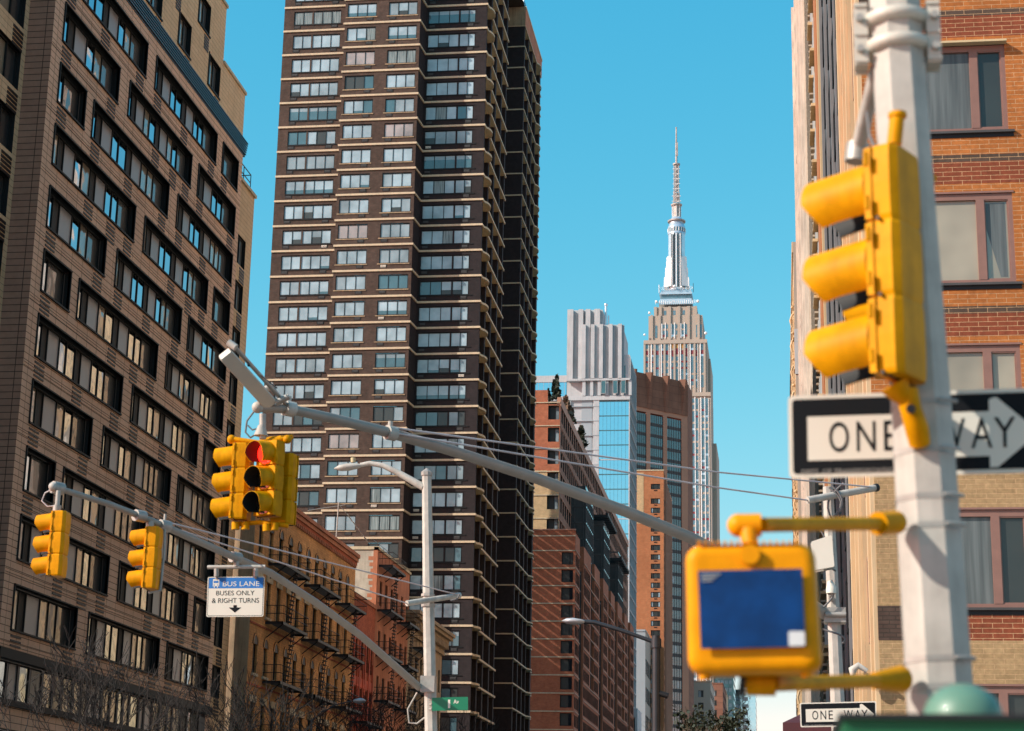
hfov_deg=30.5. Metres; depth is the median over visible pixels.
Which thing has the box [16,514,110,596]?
window
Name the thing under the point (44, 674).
window
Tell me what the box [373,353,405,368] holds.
window
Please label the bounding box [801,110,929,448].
traffic signal
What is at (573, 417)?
roof shrub
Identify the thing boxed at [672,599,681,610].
window
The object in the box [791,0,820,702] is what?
pale apartment building
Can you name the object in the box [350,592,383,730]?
tenement house
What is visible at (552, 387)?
roof shrub
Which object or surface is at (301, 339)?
window
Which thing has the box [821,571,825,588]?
window
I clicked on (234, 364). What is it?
detector panel
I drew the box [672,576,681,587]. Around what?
window
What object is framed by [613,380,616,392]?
window
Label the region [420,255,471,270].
window
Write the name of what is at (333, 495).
window
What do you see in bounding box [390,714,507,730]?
bare tree
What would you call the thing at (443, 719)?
window
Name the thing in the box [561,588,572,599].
window
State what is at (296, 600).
window
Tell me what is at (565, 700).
window
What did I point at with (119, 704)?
window
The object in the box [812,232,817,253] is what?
window
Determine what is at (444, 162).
window
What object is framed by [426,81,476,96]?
window
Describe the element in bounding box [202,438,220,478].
window
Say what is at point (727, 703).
office building
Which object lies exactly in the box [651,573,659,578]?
window
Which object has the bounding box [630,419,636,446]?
window
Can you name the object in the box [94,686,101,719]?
window
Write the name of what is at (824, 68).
window
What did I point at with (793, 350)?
window
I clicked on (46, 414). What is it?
window
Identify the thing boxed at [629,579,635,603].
window
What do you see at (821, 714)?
one way sign
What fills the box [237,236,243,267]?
window
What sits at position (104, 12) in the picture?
window
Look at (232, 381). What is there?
window
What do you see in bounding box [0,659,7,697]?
window
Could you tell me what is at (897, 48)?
signal pole
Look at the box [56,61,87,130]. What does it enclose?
window
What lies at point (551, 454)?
window
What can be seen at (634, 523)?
window
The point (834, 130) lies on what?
window
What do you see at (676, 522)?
window
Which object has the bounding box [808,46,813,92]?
window
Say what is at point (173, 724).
window
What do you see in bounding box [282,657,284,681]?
window
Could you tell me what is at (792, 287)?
window
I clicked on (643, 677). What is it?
office building
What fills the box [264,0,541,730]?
residential tower
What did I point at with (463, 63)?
window
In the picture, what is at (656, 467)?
window
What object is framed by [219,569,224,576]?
window
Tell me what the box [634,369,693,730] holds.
granite office tower
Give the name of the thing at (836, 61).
window
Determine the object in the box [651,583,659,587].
window
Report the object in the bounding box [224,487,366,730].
tenement house
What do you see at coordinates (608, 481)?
window
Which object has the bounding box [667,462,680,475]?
window
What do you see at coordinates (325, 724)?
bare tree
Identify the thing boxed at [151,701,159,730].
window
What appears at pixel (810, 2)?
window
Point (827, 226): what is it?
window
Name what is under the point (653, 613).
window
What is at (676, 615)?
window
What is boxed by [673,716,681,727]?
window
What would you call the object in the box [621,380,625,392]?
window
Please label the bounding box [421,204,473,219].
window
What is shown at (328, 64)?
window
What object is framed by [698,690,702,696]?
window
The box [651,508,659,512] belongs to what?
window
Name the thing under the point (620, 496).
window
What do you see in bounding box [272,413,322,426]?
window
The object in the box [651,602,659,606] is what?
window
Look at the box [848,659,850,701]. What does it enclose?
window
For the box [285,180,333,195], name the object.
window
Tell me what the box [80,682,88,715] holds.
window
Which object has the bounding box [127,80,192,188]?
window
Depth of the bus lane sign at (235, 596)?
33.08 m
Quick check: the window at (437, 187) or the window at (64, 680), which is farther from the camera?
the window at (437, 187)
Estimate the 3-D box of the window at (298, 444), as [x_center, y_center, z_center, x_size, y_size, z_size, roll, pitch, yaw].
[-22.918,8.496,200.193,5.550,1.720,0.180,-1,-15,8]
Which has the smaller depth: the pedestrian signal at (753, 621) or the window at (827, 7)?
the pedestrian signal at (753, 621)
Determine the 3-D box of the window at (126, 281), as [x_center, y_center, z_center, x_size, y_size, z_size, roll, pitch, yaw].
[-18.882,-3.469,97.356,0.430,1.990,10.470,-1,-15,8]
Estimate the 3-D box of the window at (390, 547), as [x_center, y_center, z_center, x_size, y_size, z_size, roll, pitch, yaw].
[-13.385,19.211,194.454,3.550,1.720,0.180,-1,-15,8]
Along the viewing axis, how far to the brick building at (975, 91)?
46.22 m
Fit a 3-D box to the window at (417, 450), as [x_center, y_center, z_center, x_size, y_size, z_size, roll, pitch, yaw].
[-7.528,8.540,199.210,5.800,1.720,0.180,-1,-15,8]
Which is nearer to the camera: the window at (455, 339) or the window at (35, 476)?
the window at (35, 476)
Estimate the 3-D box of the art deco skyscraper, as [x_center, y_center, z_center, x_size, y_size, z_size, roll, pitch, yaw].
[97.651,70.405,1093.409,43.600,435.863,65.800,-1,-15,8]
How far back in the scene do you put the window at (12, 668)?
79.75 m
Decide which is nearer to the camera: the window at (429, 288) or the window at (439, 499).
the window at (439, 499)
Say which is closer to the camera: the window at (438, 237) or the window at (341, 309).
the window at (341, 309)
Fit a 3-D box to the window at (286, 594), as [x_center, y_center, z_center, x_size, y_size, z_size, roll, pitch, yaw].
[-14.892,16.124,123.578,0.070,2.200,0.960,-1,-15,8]
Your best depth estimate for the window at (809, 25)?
99.68 m
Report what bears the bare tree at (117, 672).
on the pavement
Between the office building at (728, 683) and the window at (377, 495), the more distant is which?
the office building at (728, 683)
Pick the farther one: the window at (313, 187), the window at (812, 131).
the window at (313, 187)
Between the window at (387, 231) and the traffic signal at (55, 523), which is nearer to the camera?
the traffic signal at (55, 523)
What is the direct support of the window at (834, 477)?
in the charcoal building at (828, 96)
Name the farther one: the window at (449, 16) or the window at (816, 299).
the window at (449, 16)
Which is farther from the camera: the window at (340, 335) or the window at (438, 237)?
the window at (438, 237)
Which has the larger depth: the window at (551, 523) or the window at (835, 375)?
the window at (551, 523)
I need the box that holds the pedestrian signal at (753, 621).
[686,511,912,696]
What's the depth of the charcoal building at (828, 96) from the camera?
74.36 m
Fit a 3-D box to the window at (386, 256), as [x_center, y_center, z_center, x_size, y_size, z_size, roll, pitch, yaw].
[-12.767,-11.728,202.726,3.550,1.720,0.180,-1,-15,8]
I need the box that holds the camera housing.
[826,580,835,600]
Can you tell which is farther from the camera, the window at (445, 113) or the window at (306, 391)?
the window at (445, 113)
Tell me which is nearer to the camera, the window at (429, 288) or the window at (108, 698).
the window at (108, 698)
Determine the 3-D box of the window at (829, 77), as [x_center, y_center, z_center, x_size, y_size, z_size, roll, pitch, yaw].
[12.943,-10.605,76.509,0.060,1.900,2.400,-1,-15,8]
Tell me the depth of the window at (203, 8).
116.56 m
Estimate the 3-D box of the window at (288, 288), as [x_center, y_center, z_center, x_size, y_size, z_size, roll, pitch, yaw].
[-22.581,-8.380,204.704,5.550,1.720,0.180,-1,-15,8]
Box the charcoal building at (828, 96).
[816,0,853,701]
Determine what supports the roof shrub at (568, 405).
on the apartment complex
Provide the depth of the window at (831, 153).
75.93 m
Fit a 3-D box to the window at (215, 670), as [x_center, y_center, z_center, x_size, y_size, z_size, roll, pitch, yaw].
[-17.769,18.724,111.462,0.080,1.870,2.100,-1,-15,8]
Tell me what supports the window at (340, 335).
in the residential tower at (424, 116)
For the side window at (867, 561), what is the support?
in the brick building at (975, 91)
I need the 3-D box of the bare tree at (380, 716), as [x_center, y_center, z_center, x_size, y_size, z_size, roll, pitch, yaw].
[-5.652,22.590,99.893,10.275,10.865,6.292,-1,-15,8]
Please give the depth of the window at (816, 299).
96.01 m
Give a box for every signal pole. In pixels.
[252,396,879,730]
[844,0,977,713]
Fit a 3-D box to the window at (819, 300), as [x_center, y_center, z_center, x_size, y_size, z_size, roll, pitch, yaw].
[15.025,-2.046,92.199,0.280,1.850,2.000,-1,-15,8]
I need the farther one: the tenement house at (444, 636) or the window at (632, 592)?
the window at (632, 592)
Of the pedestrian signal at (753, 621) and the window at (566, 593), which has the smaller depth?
the pedestrian signal at (753, 621)
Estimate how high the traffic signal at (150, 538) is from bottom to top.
1.212 m
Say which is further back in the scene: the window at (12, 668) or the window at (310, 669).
the window at (310, 669)
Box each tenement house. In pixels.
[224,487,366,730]
[349,540,420,730]
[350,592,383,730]
[405,610,455,730]
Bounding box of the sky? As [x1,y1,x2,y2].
[223,0,795,730]
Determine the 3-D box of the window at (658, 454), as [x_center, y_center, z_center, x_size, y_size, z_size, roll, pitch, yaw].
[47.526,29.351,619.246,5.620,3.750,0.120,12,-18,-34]
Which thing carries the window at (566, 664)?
in the apartment complex
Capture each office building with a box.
[636,629,651,730]
[694,681,714,730]
[712,683,726,729]
[715,677,735,729]
[726,692,727,714]
[735,689,756,730]
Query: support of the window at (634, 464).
in the glass building at (597, 384)
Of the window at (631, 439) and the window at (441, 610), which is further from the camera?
the window at (631, 439)
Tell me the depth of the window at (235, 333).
117.47 m
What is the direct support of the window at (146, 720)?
in the apartment block
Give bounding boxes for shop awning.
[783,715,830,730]
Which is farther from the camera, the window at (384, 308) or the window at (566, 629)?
the window at (566, 629)
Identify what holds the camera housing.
attached to the signal pole at (832, 614)
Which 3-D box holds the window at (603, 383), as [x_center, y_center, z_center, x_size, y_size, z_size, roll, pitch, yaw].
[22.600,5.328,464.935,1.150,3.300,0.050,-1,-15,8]
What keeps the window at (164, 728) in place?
in the apartment block
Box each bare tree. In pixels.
[0,624,180,730]
[39,630,233,730]
[137,659,267,730]
[161,654,332,730]
[217,689,392,730]
[284,679,450,730]
[307,689,499,730]
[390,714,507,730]
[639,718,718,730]
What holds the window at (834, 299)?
in the charcoal building at (828, 96)
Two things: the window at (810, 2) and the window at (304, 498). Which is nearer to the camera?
the window at (810, 2)
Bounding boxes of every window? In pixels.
[0,0,22,25]
[0,33,17,87]
[0,102,11,150]
[0,171,5,214]
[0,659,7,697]
[5,662,18,700]
[10,583,78,650]
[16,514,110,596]
[16,665,29,702]
[22,445,56,504]
[27,668,42,705]
[28,378,93,458]
[34,313,123,415]
[40,248,72,312]
[41,671,53,708]
[45,185,107,277]
[51,122,136,242]
[51,675,61,710]
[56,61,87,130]
[60,466,145,549]
[60,677,73,712]
[62,1,120,104]
[71,680,81,713]
[75,278,158,380]
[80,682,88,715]
[82,0,148,78]
[85,611,160,676]
[86,684,95,717]
[90,99,169,218]
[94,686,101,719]
[100,425,171,506]
[100,688,109,720]
[108,690,117,722]
[114,248,182,343]
[116,560,188,628]
[116,692,122,724]
[122,693,129,725]
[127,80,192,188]
[128,695,138,727]
[129,384,198,467]
[137,698,144,728]
[142,215,208,313]
[143,699,151,730]
[146,0,162,21]
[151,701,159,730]
[154,55,217,165]
[155,518,214,583]
[159,704,166,730]
[164,352,224,432]
[164,641,208,691]
[166,705,171,730]
[171,707,180,730]
[175,193,233,286]
[175,474,216,533]
[177,9,191,60]
[180,710,186,730]
[186,315,226,383]
[186,711,191,730]
[191,712,198,730]
[192,596,211,638]
[196,163,235,238]
[198,0,210,38]
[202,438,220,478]
[207,51,220,100]
[211,665,218,697]
[212,286,230,334]
[214,617,221,647]
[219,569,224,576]
[220,519,227,548]
[221,141,238,192]
[225,420,232,446]
[228,374,235,404]
[231,327,238,354]
[234,281,240,312]
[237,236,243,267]
[252,644,254,672]
[258,526,261,551]
[259,706,262,730]
[262,649,265,675]
[265,584,268,616]
[268,533,271,557]
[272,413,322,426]
[272,653,275,679]
[274,384,323,399]
[275,358,324,373]
[275,589,278,620]
[276,332,326,347]
[278,306,327,321]
[278,539,280,561]
[279,280,328,296]
[280,255,329,270]
[282,230,330,245]
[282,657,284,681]
[283,205,332,220]
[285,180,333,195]
[285,437,321,452]
[285,594,287,622]
[286,155,334,170]
[287,131,335,145]
[288,106,336,121]
[290,82,337,97]
[291,58,338,73]
[292,34,340,49]
[294,10,341,25]
[295,0,342,2]
[295,600,296,626]
[296,464,319,479]
[296,491,318,506]
[303,604,305,630]
[309,669,311,693]
[312,609,313,638]
[323,488,356,503]
[324,516,355,531]
[325,461,357,476]
[326,434,358,449]
[328,380,361,395]
[330,354,362,369]
[330,407,359,419]
[331,328,363,342]
[332,301,364,316]
[333,276,365,290]
[334,250,366,265]
[336,224,367,239]
[366,515,399,531]
[367,488,400,503]
[368,543,398,558]
[369,460,401,476]
[370,434,402,448]
[371,406,403,421]
[372,380,404,395]
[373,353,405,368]
[374,327,406,342]
[375,301,407,315]
[376,275,408,289]
[377,249,408,264]
[378,223,409,238]
[409,575,463,590]
[409,603,462,618]
[410,547,464,562]
[411,519,465,535]
[412,492,465,507]
[413,465,466,480]
[414,438,463,453]
[415,385,468,400]
[415,411,467,427]
[416,358,469,374]
[417,332,469,347]
[418,306,470,321]
[419,281,471,296]
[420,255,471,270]
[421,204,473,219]
[421,230,472,245]
[422,179,473,194]
[423,155,474,170]
[424,130,475,145]
[425,105,475,120]
[426,57,477,72]
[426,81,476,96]
[427,33,477,48]
[428,9,478,24]
[440,717,456,730]
[441,659,461,675]
[441,688,456,696]
[449,631,462,647]
[547,496,557,508]
[547,519,557,528]
[548,429,558,441]
[548,451,558,463]
[548,473,558,479]
[549,406,559,419]
[560,659,571,670]
[560,677,571,688]
[560,695,571,707]
[560,713,571,725]
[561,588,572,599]
[561,605,572,617]
[561,623,572,634]
[561,641,571,652]
[562,553,572,564]
[562,570,572,581]
[599,402,628,414]
[599,416,628,429]
[599,431,628,444]
[599,445,628,458]
[599,460,628,473]
[599,475,628,488]
[601,381,605,393]
[605,490,627,502]
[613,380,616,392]
[618,519,627,532]
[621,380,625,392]
[629,492,636,508]
[629,504,636,532]
[629,519,636,546]
[629,534,635,559]
[629,549,635,574]
[629,564,635,588]
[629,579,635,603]
[629,595,635,618]
[629,610,635,632]
[630,404,636,432]
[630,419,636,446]
[630,433,636,459]
[630,448,636,475]
[630,462,636,489]
[630,477,636,503]
[636,412,645,424]
[637,423,645,435]
[637,434,645,446]
[637,446,645,457]
[637,457,645,469]
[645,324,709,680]
[650,415,662,427]
[650,426,662,438]
[650,437,662,449]
[650,448,662,460]
[650,459,662,469]
[651,484,659,488]
[651,499,659,503]
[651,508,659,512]
[651,536,659,540]
[651,545,659,549]
[651,554,659,559]
[651,564,659,568]
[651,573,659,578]
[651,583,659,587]
[651,592,659,597]
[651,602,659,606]
[651,611,659,616]
[651,621,659,625]
[651,630,659,635]
[667,418,680,431]
[667,429,680,442]
[667,440,680,453]
[667,451,680,464]
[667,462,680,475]
[667,473,680,486]
[667,485,680,497]
[671,496,680,508]
[672,508,680,519]
[672,519,680,526]
[672,537,680,542]
[672,542,681,553]
[672,553,681,565]
[672,564,681,576]
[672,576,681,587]
[672,587,681,599]
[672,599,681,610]
[672,610,681,622]
[672,622,681,633]
[673,634,681,645]
[673,645,681,657]
[673,657,681,668]
[673,669,681,680]
[673,680,681,692]
[673,692,681,704]
[673,704,681,715]
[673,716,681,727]
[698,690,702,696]
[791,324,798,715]
[792,287,793,310]
[793,350,794,373]
[807,13,812,40]
[808,0,812,12]
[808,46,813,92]
[809,17,813,66]
[810,72,815,120]
[810,99,814,145]
[812,128,816,175]
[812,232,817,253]
[813,220,817,231]
[813,295,818,308]
[818,373,821,394]
[819,300,820,327]
[819,501,824,538]
[820,571,825,598]
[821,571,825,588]
[822,13,823,67]
[822,624,827,659]
[823,68,825,128]
[823,624,828,652]
[825,142,826,177]
[826,7,828,69]
[827,226,828,250]
[828,77,830,137]
[829,300,830,321]
[830,0,831,17]
[830,153,831,175]
[831,19,833,88]
[832,226,833,248]
[833,92,835,161]
[833,477,835,516]
[834,0,835,38]
[834,299,835,323]
[835,375,837,393]
[836,61,837,115]
[840,531,841,571]
[841,595,844,649]
[843,497,846,550]
[845,575,848,634]
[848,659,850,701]
[850,560,851,617]
[851,23,853,100]
[867,561,869,643]
[924,39,1014,138]
[935,190,1022,289]
[947,342,1021,390]
[959,507,1023,614]
[975,684,1023,713]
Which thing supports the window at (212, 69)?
in the apartment block
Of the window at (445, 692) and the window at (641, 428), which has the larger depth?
the window at (641, 428)
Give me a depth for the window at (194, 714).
104.65 m
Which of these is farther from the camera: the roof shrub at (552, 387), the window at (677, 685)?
the window at (677, 685)
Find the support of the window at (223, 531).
in the apartment block
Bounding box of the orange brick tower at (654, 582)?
[636,470,672,730]
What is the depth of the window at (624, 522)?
456.35 m
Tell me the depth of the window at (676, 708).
602.94 m
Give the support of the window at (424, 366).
in the residential tower at (424, 116)
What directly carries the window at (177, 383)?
in the apartment block
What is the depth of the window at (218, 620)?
112.79 m
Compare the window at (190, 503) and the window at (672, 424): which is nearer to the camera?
the window at (190, 503)
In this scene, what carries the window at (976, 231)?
in the brick building at (975, 91)
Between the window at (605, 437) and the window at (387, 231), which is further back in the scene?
the window at (605, 437)
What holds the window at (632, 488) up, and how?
in the glass building at (597, 384)
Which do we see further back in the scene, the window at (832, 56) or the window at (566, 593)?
the window at (566, 593)
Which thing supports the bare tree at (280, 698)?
on the pavement
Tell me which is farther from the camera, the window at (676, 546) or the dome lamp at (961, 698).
the window at (676, 546)
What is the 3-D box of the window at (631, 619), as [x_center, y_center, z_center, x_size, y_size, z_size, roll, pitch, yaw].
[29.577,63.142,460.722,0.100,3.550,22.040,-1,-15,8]
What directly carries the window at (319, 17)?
in the residential tower at (424, 116)
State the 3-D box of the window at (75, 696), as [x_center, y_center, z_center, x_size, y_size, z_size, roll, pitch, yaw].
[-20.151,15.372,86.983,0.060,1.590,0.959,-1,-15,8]
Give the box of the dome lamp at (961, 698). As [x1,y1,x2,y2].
[923,683,1002,713]
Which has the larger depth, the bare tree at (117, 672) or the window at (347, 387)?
the window at (347, 387)
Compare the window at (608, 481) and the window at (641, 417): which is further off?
the window at (641, 417)
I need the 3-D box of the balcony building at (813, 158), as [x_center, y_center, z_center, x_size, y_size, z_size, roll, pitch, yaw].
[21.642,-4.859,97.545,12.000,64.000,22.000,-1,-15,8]
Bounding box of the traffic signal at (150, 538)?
[126,521,165,593]
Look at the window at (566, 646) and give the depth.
286.62 m
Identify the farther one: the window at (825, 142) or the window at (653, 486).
the window at (653, 486)
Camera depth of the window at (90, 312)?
92.78 m
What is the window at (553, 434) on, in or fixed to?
in the apartment complex
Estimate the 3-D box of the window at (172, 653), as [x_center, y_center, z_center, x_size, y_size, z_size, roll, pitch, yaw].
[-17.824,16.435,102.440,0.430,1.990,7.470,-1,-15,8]
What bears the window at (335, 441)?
in the residential tower at (424, 116)
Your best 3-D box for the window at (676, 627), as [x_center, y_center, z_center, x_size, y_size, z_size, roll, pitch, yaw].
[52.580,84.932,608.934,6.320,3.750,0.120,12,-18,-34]
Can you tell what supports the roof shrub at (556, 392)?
on the apartment complex
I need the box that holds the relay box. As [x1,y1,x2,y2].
[810,535,834,571]
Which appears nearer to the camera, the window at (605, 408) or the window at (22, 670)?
the window at (22, 670)
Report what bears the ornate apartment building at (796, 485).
on the ground
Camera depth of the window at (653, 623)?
499.12 m
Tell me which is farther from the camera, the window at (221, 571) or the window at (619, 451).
the window at (619, 451)
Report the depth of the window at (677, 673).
605.74 m
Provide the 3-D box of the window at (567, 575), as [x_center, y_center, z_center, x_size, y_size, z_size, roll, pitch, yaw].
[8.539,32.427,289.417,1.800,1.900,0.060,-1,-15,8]
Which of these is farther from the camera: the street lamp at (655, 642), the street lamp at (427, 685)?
the street lamp at (655, 642)
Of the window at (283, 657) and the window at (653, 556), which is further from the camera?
the window at (653, 556)
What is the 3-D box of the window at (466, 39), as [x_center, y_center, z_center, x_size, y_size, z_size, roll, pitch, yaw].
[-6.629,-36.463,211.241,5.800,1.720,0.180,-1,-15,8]
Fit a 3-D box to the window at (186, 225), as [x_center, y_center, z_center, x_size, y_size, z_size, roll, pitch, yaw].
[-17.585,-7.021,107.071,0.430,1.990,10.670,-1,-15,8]
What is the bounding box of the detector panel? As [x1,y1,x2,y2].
[219,339,289,407]
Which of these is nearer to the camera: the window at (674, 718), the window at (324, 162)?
the window at (324, 162)
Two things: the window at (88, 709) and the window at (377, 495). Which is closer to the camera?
the window at (88, 709)
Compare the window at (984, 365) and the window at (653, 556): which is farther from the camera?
the window at (653, 556)
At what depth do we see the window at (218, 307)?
110.52 m
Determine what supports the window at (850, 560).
in the charcoal building at (828, 96)
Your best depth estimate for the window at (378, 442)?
197.47 m
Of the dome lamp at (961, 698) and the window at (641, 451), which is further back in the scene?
the window at (641, 451)
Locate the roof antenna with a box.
[308,502,367,542]
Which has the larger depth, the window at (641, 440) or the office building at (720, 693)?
the office building at (720, 693)
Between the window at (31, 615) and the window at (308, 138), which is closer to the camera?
the window at (31, 615)
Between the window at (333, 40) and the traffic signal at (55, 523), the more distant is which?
the window at (333, 40)
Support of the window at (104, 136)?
in the apartment block
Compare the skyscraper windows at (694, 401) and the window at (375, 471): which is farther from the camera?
the skyscraper windows at (694, 401)
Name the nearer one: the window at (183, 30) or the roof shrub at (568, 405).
the window at (183, 30)
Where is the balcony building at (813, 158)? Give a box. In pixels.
[804,0,829,701]
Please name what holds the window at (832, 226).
in the charcoal building at (828, 96)
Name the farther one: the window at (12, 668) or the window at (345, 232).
the window at (345, 232)
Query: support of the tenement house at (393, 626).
on the ground
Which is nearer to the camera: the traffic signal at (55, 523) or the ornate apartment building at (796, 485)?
the traffic signal at (55, 523)
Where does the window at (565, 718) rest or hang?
in the apartment complex
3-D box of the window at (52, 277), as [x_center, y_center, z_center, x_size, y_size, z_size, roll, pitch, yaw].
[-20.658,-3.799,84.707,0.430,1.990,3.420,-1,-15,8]
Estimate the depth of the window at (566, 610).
288.02 m
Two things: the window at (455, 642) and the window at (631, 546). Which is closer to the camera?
the window at (455, 642)
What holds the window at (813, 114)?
in the balcony building at (813, 158)
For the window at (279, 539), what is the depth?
122.51 m
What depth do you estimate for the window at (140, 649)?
93.14 m
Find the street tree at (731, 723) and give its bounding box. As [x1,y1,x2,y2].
[672,704,751,730]
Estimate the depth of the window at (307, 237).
206.29 m
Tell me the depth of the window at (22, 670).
80.92 m
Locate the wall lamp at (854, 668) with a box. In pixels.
[849,662,868,674]
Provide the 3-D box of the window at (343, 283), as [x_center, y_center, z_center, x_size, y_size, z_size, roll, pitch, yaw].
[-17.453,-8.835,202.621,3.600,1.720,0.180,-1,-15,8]
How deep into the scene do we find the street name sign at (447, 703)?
39.83 m
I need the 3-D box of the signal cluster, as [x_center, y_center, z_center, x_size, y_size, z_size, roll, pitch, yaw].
[-3.613,1.467,26.232,1.124,1.723,0.808,-1,-15,8]
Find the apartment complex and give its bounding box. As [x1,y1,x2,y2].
[530,390,633,730]
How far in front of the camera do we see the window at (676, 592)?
612.58 m
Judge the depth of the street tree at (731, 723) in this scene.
175.24 m
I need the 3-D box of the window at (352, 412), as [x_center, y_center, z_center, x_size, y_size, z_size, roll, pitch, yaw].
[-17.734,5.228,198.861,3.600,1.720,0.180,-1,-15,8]
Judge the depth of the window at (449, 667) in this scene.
193.04 m
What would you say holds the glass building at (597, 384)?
on the ground
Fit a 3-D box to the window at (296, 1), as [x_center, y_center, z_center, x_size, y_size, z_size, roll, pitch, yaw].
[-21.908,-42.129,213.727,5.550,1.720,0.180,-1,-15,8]
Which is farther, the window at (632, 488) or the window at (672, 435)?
the window at (672, 435)
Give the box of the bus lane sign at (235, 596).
[206,561,265,616]
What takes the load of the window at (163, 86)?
in the apartment block
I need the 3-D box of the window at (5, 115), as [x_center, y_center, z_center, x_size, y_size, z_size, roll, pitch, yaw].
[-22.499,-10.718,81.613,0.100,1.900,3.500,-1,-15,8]
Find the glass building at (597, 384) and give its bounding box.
[535,303,636,707]
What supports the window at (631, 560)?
in the glass building at (597, 384)
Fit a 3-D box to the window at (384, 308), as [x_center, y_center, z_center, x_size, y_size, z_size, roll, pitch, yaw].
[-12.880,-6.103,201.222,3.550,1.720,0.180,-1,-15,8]
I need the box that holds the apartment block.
[0,0,256,730]
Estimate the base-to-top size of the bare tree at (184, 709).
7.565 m
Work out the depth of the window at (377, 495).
196.03 m
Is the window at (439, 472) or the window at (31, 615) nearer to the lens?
the window at (31, 615)
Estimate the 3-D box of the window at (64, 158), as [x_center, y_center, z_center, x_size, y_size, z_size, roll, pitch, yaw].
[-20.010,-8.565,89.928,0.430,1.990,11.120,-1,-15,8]
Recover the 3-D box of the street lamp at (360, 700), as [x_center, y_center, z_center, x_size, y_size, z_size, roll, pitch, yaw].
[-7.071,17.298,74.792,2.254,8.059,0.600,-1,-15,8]
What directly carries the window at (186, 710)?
in the apartment block
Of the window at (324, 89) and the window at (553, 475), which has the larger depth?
the window at (553, 475)
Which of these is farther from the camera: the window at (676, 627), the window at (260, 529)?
the window at (676, 627)
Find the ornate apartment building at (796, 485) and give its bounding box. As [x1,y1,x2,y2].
[789,242,804,715]
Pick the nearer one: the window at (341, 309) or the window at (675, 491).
the window at (341, 309)
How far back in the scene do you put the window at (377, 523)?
195.27 m
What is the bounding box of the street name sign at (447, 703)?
[429,697,467,710]
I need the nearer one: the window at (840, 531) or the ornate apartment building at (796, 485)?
the window at (840, 531)
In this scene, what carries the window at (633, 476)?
in the glass building at (597, 384)
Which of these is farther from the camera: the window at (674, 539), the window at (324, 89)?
the window at (674, 539)
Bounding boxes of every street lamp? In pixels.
[48,457,461,730]
[310,698,365,730]
[562,618,668,730]
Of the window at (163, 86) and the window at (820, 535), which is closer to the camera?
the window at (820, 535)
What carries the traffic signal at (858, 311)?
attached to the signal pole at (897, 48)
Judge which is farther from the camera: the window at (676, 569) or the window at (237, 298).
the window at (676, 569)
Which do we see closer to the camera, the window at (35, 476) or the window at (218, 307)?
the window at (35, 476)
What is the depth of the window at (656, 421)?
622.23 m
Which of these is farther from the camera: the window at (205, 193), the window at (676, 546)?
the window at (676, 546)
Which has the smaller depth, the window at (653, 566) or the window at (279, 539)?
the window at (279, 539)
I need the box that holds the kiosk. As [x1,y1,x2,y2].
[833,713,1023,730]
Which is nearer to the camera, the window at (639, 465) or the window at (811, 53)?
the window at (811, 53)
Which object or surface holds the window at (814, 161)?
in the balcony building at (813, 158)
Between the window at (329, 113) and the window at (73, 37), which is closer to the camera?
the window at (73, 37)
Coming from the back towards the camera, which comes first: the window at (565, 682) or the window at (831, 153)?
the window at (565, 682)
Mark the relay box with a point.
(822, 549)
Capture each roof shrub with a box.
[547,388,550,401]
[551,374,561,399]
[551,379,555,400]
[563,395,574,414]
[569,413,576,423]
[577,425,589,447]
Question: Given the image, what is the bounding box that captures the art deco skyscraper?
[643,127,719,682]
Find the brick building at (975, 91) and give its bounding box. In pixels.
[835,0,1023,713]
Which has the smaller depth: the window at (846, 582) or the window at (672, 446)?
the window at (846, 582)
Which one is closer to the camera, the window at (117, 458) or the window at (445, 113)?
the window at (117, 458)
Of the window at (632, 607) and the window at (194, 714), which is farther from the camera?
the window at (632, 607)
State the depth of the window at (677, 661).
606.78 m
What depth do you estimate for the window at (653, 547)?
504.39 m
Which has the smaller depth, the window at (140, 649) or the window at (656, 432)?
the window at (140, 649)
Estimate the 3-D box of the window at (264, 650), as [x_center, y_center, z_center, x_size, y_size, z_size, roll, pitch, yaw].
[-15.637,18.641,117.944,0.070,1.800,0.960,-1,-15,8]
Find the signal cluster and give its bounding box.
[210,412,298,531]
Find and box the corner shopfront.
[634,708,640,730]
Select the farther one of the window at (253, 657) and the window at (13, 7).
the window at (253, 657)
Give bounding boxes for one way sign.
[788,388,1023,477]
[800,701,875,726]
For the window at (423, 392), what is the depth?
200.83 m
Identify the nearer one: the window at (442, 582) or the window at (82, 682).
the window at (82, 682)
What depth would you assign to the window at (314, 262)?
205.54 m
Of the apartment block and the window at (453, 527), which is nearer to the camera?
the apartment block
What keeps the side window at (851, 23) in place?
in the brick building at (975, 91)
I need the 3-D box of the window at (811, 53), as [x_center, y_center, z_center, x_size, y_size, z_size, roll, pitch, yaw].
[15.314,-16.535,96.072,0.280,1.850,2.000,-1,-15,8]
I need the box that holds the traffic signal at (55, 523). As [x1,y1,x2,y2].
[31,490,70,578]
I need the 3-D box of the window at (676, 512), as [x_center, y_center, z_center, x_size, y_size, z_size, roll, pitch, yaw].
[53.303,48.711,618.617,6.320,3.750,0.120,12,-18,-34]
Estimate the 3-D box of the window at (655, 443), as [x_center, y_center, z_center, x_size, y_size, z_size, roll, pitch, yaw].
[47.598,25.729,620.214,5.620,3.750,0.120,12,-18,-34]
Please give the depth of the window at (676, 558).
615.43 m
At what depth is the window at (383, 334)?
200.53 m
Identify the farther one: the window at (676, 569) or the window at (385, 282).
the window at (676, 569)
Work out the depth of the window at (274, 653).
120.57 m
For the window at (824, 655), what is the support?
in the balcony building at (813, 158)

